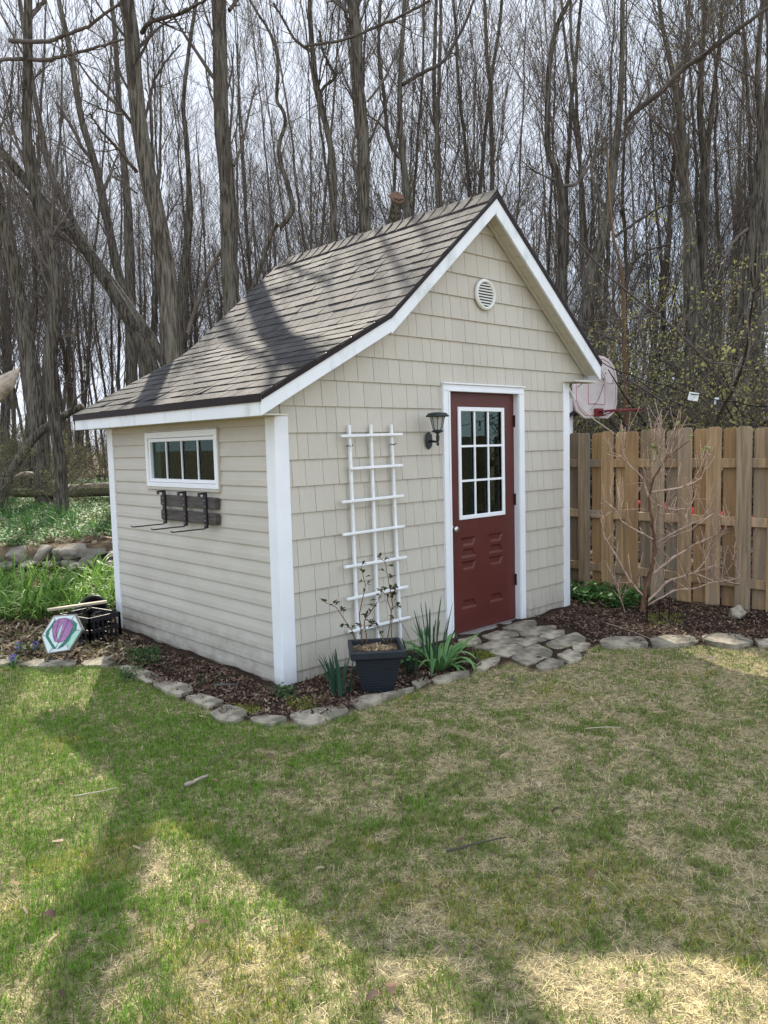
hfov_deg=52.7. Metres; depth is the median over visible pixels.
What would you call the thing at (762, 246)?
bare tree
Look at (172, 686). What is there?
flagstone
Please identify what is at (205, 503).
wall rack
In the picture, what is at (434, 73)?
slender tree
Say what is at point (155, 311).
slender tree
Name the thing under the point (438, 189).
slender tree
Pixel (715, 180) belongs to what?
slender tree
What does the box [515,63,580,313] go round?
slender tree
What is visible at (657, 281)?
slender tree
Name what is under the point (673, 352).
thicket shrub
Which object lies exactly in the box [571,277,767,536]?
thicket shrub
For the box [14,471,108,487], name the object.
fallen log
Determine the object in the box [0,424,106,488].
thicket shrub
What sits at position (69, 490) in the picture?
thicket shrub
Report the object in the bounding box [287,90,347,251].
slender tree
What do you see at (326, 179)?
slender tree
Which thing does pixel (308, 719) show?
flagstone
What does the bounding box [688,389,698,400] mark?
paper tag
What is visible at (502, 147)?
slender tree
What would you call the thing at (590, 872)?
lawn litter
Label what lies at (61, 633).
tulip plaque
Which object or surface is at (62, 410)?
slender tree
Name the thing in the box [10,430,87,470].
thicket shrub
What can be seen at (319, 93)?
bare tree
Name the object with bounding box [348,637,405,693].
planter
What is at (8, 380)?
broken log
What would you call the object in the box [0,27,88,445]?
slender tree
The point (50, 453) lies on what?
thicket shrub
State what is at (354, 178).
slender tree
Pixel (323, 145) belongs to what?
slender tree
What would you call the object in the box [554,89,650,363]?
slender tree
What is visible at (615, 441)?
thicket shrub
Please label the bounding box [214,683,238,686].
fallen stick
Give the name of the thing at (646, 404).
thicket shrub
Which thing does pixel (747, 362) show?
thicket shrub
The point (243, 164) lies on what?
slender tree
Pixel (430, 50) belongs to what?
slender tree
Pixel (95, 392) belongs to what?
slender tree
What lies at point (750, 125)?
slender tree
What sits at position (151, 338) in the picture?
bare tree
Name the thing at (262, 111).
slender tree
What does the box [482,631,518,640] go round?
flagstone
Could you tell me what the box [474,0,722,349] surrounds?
slender tree
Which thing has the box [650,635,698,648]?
flagstone
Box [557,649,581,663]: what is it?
flagstone
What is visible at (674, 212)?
slender tree
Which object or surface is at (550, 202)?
slender tree
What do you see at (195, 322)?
slender tree
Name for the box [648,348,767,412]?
thicket shrub
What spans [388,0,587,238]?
slender tree
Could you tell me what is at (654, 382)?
thicket shrub
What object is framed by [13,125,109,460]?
slender tree
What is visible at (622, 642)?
flagstone
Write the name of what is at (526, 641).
flagstone
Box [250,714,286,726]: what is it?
flagstone
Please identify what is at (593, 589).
ground cover
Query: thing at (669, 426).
thicket shrub
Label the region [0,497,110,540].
bulb foliage
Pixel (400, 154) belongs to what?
bare tree
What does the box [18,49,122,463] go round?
slender tree
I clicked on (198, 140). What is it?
slender tree
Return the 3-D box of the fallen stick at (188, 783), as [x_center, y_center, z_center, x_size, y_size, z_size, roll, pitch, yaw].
[-0.900,1.288,3.725,0.025,0.024,0.142,2,6,35]
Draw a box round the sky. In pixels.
[0,0,767,452]
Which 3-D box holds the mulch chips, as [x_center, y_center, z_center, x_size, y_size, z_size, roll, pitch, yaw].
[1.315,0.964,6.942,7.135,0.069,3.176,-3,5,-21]
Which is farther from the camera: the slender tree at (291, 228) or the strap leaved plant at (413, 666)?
the slender tree at (291, 228)
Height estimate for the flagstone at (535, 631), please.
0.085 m
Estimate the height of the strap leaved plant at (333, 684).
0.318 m
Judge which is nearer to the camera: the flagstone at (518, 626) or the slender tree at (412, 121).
the flagstone at (518, 626)
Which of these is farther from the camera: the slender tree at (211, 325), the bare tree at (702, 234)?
the slender tree at (211, 325)
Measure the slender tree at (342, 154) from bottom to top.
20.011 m
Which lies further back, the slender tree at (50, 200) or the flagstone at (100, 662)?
the slender tree at (50, 200)
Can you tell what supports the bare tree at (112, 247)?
on the ground at (460, 687)
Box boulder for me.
[67,562,87,574]
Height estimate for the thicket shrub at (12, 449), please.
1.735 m
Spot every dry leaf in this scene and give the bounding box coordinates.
[43,907,54,916]
[366,988,381,999]
[385,982,397,993]
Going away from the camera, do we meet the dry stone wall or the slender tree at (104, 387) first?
the dry stone wall
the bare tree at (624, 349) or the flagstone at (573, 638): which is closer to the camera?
the flagstone at (573, 638)
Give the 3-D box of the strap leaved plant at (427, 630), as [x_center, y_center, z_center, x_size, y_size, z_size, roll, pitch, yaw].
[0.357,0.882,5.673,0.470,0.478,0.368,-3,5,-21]
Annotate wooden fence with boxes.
[570,426,767,611]
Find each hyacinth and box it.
[4,654,27,667]
[14,639,30,653]
[24,641,44,652]
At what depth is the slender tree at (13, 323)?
41.80 m
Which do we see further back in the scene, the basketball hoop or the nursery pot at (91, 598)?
the basketball hoop
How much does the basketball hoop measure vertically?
2.761 m
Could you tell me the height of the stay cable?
0.461 m
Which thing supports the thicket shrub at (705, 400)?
on the ground at (460, 687)
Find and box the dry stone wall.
[0,543,113,571]
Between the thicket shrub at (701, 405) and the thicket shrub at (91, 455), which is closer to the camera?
the thicket shrub at (701, 405)
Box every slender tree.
[0,0,79,469]
[0,0,118,467]
[0,0,126,488]
[0,0,135,395]
[0,1,97,440]
[0,5,123,471]
[0,14,105,448]
[0,19,34,301]
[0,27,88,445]
[0,28,93,143]
[0,31,54,359]
[0,42,138,402]
[0,102,55,422]
[0,117,47,473]
[0,169,32,437]
[10,87,84,379]
[12,168,74,361]
[13,53,121,465]
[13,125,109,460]
[15,0,165,475]
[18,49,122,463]
[18,57,121,465]
[59,136,123,397]
[62,1,157,394]
[73,0,221,348]
[80,54,171,392]
[81,0,235,364]
[84,0,246,361]
[87,41,206,329]
[118,15,221,349]
[121,24,256,347]
[138,118,220,349]
[146,104,240,341]
[146,150,243,341]
[148,0,281,338]
[150,177,212,367]
[164,0,327,305]
[168,77,241,348]
[169,0,302,299]
[171,2,293,350]
[193,0,344,284]
[201,121,278,324]
[205,0,351,275]
[208,85,308,315]
[215,0,429,281]
[228,0,350,286]
[233,0,405,270]
[238,140,286,291]
[247,0,384,254]
[253,1,348,277]
[271,0,504,242]
[272,0,433,262]
[287,0,574,251]
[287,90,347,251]
[291,0,508,248]
[301,37,378,243]
[307,0,584,271]
[328,113,387,237]
[330,0,447,219]
[337,88,386,234]
[368,0,600,270]
[368,42,461,223]
[377,0,556,243]
[379,92,450,218]
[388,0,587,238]
[396,36,467,213]
[420,1,600,315]
[420,117,461,202]
[429,38,504,201]
[441,29,498,197]
[442,1,546,230]
[461,95,538,218]
[467,0,619,312]
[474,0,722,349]
[477,0,740,424]
[484,0,690,315]
[504,0,676,422]
[508,160,574,290]
[510,1,630,350]
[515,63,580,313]
[524,180,571,307]
[531,189,570,289]
[540,12,681,369]
[541,0,737,386]
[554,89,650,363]
[569,133,633,351]
[572,117,648,367]
[573,0,767,421]
[573,90,647,369]
[586,0,765,385]
[587,0,715,376]
[600,0,765,372]
[607,1,762,364]
[612,103,696,384]
[614,157,728,377]
[615,112,709,376]
[617,0,765,421]
[622,0,767,399]
[628,1,763,353]
[644,168,729,379]
[658,1,767,373]
[660,0,767,324]
[669,105,740,347]
[671,1,766,346]
[675,12,767,359]
[679,31,764,382]
[694,39,767,391]
[698,25,765,234]
[709,44,765,305]
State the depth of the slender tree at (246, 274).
35.92 m
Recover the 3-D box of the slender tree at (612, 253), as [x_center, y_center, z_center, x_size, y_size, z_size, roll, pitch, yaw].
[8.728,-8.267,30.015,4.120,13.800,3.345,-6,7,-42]
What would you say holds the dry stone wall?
on the ground at (460, 687)
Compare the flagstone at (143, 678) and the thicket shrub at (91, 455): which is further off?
the thicket shrub at (91, 455)
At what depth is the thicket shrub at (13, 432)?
26.02 m
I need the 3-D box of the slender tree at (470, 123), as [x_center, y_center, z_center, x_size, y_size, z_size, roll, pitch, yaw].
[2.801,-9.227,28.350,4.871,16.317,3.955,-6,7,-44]
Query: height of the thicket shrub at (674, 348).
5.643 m
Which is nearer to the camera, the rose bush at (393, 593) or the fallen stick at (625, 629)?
the rose bush at (393, 593)
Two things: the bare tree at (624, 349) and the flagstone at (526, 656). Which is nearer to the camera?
the flagstone at (526, 656)
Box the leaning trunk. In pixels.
[0,330,96,509]
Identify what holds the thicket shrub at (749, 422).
on the ground at (460, 687)
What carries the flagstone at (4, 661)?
on the ground at (460, 687)
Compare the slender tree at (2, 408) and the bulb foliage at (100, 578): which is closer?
the bulb foliage at (100, 578)
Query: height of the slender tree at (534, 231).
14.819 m
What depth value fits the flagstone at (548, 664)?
5.54 m
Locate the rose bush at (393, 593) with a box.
[321,552,400,642]
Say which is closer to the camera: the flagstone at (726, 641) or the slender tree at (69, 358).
the flagstone at (726, 641)
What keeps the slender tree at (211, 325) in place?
on the ground at (460, 687)
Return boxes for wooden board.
[47,600,107,611]
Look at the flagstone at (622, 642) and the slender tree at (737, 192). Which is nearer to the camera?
the flagstone at (622, 642)
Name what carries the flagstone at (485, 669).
on the ground at (460, 687)
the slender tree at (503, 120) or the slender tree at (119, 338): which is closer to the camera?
the slender tree at (503, 120)
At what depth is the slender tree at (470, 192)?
17.29 m
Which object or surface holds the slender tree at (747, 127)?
on the ground at (460, 687)
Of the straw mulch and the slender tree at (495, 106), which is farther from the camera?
the slender tree at (495, 106)
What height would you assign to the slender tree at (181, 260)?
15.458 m
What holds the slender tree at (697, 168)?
on the ground at (460, 687)
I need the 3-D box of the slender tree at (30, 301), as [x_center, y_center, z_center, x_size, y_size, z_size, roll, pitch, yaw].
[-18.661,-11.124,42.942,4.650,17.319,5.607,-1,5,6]
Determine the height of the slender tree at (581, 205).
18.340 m
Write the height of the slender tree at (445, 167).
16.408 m
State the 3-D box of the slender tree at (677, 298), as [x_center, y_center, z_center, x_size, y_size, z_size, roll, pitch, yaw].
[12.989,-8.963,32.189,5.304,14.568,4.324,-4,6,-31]
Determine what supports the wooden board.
on the plastic crate
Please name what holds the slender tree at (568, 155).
on the ground at (460, 687)
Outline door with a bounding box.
[450,392,516,634]
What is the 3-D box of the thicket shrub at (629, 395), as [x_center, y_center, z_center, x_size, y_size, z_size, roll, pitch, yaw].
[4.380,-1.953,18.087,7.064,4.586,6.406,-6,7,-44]
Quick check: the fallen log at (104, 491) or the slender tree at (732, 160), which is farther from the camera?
the slender tree at (732, 160)
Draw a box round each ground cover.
[0,477,111,546]
[570,578,653,609]
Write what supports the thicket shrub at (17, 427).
on the ground at (460, 687)
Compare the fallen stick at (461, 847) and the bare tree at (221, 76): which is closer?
the fallen stick at (461, 847)
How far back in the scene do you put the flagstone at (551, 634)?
6.40 m
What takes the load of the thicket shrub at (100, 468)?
on the ground at (460, 687)
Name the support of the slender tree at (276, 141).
on the ground at (460, 687)
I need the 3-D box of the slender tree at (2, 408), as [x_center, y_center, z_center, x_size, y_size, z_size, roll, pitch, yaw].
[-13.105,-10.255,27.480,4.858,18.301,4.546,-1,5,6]
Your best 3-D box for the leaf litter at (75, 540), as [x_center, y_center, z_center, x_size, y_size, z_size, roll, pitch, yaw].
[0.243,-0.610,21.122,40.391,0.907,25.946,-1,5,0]
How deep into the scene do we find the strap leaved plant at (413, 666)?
5.41 m
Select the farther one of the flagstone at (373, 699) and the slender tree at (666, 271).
the slender tree at (666, 271)
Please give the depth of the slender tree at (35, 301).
19.73 m
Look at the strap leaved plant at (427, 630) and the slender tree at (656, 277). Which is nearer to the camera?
the strap leaved plant at (427, 630)
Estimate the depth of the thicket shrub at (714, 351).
17.04 m
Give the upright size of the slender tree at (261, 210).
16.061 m
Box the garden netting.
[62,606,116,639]
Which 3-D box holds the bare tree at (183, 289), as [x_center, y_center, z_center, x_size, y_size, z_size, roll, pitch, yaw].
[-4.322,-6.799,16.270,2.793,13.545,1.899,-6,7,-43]
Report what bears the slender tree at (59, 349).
on the ground at (460, 687)
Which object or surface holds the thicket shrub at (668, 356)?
on the ground at (460, 687)
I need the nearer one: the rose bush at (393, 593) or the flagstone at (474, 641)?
the rose bush at (393, 593)
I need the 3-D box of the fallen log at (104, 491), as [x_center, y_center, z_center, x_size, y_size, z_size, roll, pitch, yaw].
[-6.721,-0.416,16.534,2.337,0.255,0.239,-3,5,-15]
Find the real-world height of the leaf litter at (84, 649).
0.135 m
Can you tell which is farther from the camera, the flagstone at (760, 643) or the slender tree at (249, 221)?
the slender tree at (249, 221)
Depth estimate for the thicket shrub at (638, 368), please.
14.69 m
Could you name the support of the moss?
on the ground at (460, 687)
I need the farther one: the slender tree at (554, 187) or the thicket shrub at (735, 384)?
the slender tree at (554, 187)
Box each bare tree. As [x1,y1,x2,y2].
[0,0,138,513]
[0,0,147,377]
[0,0,161,366]
[0,37,159,373]
[0,62,53,504]
[50,0,222,365]
[78,0,137,385]
[114,0,211,354]
[162,0,267,333]
[189,0,348,291]
[265,0,356,243]
[298,0,438,233]
[324,0,479,218]
[420,0,656,304]
[569,0,767,430]
[578,107,674,432]
[585,0,749,505]
[605,0,761,356]
[609,0,767,502]
[663,0,767,506]
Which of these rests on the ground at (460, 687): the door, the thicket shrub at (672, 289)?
the thicket shrub at (672, 289)
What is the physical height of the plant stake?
0.246 m
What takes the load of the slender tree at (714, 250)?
on the ground at (460, 687)
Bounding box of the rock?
[729,604,746,619]
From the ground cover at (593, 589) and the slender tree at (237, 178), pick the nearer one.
the ground cover at (593, 589)
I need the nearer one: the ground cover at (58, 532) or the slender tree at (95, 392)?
the ground cover at (58, 532)
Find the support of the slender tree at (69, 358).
on the ground at (460, 687)
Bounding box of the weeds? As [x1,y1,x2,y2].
[113,644,299,697]
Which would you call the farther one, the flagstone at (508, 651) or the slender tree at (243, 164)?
the slender tree at (243, 164)
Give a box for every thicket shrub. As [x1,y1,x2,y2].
[0,404,24,471]
[0,411,95,483]
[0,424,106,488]
[0,425,96,487]
[0,426,46,511]
[0,428,106,488]
[0,431,84,483]
[0,434,53,470]
[0,435,79,480]
[0,438,108,508]
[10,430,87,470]
[50,428,108,481]
[53,447,107,476]
[68,430,108,478]
[70,440,107,471]
[70,446,108,472]
[552,194,767,481]
[569,296,767,534]
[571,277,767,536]
[573,275,767,545]
[573,344,728,487]
[573,358,706,458]
[574,241,767,543]
[574,247,767,449]
[574,347,681,432]
[575,358,682,503]
[575,400,698,510]
[576,318,724,501]
[576,394,719,506]
[578,296,729,475]
[581,280,767,495]
[582,371,761,524]
[587,306,767,505]
[590,275,748,471]
[603,333,717,457]
[605,268,767,438]
[613,314,750,429]
[620,304,761,496]
[628,250,767,434]
[646,373,764,425]
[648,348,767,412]
[650,328,767,504]
[665,350,766,456]
[669,365,766,477]
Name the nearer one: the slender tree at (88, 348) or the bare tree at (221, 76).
the bare tree at (221, 76)
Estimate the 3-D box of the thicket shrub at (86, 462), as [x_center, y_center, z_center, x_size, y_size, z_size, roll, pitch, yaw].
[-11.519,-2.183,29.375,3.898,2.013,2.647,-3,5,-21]
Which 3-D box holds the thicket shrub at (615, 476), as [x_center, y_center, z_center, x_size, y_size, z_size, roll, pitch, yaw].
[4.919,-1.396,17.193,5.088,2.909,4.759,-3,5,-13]
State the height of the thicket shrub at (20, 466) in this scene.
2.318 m
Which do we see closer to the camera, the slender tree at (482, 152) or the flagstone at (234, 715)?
the flagstone at (234, 715)
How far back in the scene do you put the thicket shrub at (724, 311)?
12.61 m
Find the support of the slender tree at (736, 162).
on the ground at (460, 687)
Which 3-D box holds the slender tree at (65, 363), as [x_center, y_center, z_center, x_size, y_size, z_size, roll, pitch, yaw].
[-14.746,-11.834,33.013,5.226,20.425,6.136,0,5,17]
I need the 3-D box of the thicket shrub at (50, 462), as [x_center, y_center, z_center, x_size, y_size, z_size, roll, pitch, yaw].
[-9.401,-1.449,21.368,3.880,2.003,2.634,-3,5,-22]
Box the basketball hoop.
[569,356,642,437]
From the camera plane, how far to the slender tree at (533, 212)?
39.46 m
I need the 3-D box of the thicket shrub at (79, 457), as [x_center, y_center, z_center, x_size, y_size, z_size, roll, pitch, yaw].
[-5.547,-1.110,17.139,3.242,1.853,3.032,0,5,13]
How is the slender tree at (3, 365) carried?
on the ground at (460, 687)
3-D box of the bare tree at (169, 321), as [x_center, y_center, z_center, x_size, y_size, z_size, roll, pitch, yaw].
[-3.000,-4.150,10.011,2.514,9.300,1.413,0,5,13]
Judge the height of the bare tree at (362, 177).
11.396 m
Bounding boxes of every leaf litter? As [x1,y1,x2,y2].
[0,472,752,588]
[0,602,140,664]
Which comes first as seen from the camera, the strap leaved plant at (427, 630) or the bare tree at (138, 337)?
the strap leaved plant at (427, 630)
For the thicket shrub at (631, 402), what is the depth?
14.50 m
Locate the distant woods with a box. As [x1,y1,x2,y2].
[0,116,767,474]
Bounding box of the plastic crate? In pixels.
[59,607,121,644]
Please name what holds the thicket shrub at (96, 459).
on the ground at (460, 687)
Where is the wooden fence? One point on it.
(737, 463)
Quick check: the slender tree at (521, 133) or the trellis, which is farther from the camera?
the slender tree at (521, 133)
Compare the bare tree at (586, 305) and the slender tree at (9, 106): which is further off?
the slender tree at (9, 106)
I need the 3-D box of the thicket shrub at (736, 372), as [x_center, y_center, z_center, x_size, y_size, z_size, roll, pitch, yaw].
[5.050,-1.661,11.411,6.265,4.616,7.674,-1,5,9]
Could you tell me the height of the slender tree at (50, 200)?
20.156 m
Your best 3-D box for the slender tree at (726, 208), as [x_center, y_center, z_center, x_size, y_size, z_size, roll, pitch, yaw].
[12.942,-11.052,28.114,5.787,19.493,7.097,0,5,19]
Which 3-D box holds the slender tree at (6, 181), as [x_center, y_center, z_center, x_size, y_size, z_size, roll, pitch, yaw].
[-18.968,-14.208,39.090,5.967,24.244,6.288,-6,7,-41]
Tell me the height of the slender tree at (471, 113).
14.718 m
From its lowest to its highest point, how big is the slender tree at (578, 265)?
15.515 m
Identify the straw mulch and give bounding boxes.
[354,641,395,650]
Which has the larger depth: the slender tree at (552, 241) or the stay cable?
the slender tree at (552, 241)
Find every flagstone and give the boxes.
[0,654,10,666]
[19,659,75,668]
[81,656,116,667]
[120,665,161,682]
[154,680,192,697]
[186,693,222,709]
[210,704,246,724]
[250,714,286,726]
[290,704,347,728]
[350,687,413,709]
[411,678,431,689]
[431,670,469,684]
[458,636,480,646]
[474,638,522,650]
[474,657,499,671]
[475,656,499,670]
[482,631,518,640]
[489,644,522,657]
[502,620,536,632]
[511,644,552,665]
[517,637,546,646]
[518,625,556,636]
[536,658,563,671]
[540,630,564,639]
[546,632,585,648]
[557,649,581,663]
[572,642,590,651]
[599,636,647,649]
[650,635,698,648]
[702,633,752,649]
[755,638,767,647]
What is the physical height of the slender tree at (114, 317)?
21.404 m
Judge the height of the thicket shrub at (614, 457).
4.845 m
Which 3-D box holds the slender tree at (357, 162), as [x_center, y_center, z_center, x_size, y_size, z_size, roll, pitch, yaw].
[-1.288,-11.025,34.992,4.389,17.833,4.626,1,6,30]
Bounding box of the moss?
[231,611,684,715]
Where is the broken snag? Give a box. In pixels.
[387,191,403,224]
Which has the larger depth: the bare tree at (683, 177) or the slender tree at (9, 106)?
the slender tree at (9, 106)
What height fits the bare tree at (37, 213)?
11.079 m
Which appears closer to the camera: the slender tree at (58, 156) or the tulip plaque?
the tulip plaque
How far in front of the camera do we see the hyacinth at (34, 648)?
6.24 m
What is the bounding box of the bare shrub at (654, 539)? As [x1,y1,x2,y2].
[598,402,760,612]
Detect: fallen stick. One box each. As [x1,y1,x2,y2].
[75,787,116,796]
[184,774,208,787]
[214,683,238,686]
[446,837,505,851]
[605,622,649,638]
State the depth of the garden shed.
6.25 m
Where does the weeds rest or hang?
on the ground at (460, 687)
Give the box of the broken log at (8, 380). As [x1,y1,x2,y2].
[0,367,19,402]
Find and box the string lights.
[603,363,767,412]
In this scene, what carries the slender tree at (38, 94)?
on the ground at (460, 687)
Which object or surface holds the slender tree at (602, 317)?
on the ground at (460, 687)
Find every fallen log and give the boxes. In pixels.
[9,487,109,497]
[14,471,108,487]
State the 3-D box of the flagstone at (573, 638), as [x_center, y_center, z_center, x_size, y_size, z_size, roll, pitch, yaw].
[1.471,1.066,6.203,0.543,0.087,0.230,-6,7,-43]
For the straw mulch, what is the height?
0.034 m
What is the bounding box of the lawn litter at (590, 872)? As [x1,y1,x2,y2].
[2,642,755,996]
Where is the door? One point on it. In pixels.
(484, 576)
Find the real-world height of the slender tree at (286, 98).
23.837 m
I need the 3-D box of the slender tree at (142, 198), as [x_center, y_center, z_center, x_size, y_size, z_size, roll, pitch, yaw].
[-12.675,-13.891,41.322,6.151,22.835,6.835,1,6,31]
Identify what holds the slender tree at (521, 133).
on the ground at (460, 687)
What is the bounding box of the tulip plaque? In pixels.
[41,614,83,661]
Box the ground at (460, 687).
[0,457,767,1023]
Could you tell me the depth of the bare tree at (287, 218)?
14.16 m
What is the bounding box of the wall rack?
[131,490,220,532]
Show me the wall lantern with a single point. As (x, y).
(437, 419)
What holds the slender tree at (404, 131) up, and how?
on the ground at (460, 687)
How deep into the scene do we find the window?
6.06 m
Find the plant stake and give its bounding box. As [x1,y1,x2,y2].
[646,595,669,621]
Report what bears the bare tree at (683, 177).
on the ground at (460, 687)
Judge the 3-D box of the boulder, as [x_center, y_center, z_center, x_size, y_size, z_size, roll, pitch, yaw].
[-3.631,0.665,9.194,0.235,0.148,0.257,-6,7,-43]
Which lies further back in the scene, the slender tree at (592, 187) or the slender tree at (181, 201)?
the slender tree at (181, 201)
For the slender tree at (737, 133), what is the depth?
21.82 m
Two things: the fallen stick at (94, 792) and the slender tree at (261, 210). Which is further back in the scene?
the slender tree at (261, 210)
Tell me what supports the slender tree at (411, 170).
on the ground at (460, 687)
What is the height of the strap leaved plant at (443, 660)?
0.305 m
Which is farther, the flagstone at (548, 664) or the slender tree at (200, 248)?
the slender tree at (200, 248)
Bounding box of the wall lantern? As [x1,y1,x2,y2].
[425,412,448,448]
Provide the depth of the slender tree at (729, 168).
21.63 m
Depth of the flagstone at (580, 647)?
6.00 m
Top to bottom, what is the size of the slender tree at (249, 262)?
20.723 m
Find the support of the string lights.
hanging from the garden shed
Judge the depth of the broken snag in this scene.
11.57 m
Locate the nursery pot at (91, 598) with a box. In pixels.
[78,595,107,617]
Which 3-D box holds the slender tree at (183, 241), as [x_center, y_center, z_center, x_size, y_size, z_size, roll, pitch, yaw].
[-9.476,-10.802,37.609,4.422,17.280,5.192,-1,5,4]
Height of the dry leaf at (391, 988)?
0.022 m
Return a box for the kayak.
[638,500,752,580]
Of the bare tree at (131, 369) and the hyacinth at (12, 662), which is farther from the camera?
the bare tree at (131, 369)
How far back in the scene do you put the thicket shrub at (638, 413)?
10.70 m
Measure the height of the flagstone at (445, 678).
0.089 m
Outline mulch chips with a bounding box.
[108,582,767,717]
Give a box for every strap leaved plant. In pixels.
[318,649,355,697]
[399,595,457,665]
[400,626,478,676]
[402,638,419,675]
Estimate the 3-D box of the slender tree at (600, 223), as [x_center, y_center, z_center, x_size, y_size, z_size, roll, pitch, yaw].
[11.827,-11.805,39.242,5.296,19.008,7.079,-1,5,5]
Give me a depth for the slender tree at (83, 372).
38.28 m
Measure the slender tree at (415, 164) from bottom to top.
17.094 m
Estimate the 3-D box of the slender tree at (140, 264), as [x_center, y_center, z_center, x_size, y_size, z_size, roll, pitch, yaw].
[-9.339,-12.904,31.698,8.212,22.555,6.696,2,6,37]
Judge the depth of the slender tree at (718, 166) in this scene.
20.20 m
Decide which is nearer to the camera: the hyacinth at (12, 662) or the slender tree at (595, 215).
the hyacinth at (12, 662)
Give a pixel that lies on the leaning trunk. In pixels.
(38, 433)
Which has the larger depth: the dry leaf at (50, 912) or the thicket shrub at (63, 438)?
the thicket shrub at (63, 438)
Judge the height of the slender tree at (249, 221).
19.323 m
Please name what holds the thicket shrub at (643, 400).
on the ground at (460, 687)
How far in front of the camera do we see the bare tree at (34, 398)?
16.14 m
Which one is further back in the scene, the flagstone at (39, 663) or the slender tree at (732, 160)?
the slender tree at (732, 160)
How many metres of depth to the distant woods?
42.66 m
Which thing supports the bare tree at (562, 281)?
on the ground at (460, 687)
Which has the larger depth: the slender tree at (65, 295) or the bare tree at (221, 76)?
the slender tree at (65, 295)
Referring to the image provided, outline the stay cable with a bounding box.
[569,387,614,433]
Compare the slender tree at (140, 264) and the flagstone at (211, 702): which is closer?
the flagstone at (211, 702)
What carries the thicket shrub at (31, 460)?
on the ground at (460, 687)
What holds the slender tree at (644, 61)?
on the ground at (460, 687)
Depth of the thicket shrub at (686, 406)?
12.15 m
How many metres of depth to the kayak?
8.14 m
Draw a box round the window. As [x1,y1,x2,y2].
[143,427,221,491]
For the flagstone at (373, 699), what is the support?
on the ground at (460, 687)
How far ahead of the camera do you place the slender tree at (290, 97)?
31.96 m
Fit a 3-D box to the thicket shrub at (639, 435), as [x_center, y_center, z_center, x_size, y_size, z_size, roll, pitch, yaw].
[5.420,-1.142,13.972,4.931,2.966,4.026,-1,5,2]
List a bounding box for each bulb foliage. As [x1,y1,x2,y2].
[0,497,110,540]
[0,548,115,620]
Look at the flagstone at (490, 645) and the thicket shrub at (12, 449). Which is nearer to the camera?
the flagstone at (490, 645)
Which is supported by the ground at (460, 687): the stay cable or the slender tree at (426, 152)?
the slender tree at (426, 152)
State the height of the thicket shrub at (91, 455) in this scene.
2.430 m
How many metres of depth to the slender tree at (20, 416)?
37.98 m
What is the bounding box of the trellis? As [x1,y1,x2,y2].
[340,424,409,638]
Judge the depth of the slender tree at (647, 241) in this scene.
32.14 m
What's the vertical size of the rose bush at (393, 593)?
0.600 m
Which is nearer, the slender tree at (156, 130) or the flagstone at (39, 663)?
the flagstone at (39, 663)
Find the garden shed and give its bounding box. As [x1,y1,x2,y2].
[72,189,602,686]
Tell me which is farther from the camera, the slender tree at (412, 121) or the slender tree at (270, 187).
the slender tree at (270, 187)
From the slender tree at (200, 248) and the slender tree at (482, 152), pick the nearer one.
the slender tree at (482, 152)
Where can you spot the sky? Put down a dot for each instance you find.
(288, 4)
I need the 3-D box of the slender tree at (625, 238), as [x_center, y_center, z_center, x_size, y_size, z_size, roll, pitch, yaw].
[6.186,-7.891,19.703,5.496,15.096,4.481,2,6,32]
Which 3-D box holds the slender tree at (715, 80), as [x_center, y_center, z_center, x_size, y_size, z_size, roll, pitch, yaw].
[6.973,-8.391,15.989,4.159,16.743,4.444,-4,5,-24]
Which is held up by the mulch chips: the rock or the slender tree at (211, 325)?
the rock
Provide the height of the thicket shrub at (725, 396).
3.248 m
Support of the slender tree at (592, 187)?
on the ground at (460, 687)
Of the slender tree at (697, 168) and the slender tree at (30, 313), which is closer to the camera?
the slender tree at (697, 168)
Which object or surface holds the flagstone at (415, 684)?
on the ground at (460, 687)
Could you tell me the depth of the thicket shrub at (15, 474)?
14.42 m
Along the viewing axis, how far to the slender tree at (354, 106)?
17.53 m
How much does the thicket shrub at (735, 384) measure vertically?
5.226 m
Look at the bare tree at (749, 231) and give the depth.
13.50 m
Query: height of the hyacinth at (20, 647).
0.135 m
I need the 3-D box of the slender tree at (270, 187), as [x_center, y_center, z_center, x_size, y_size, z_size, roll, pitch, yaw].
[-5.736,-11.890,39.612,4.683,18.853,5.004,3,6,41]

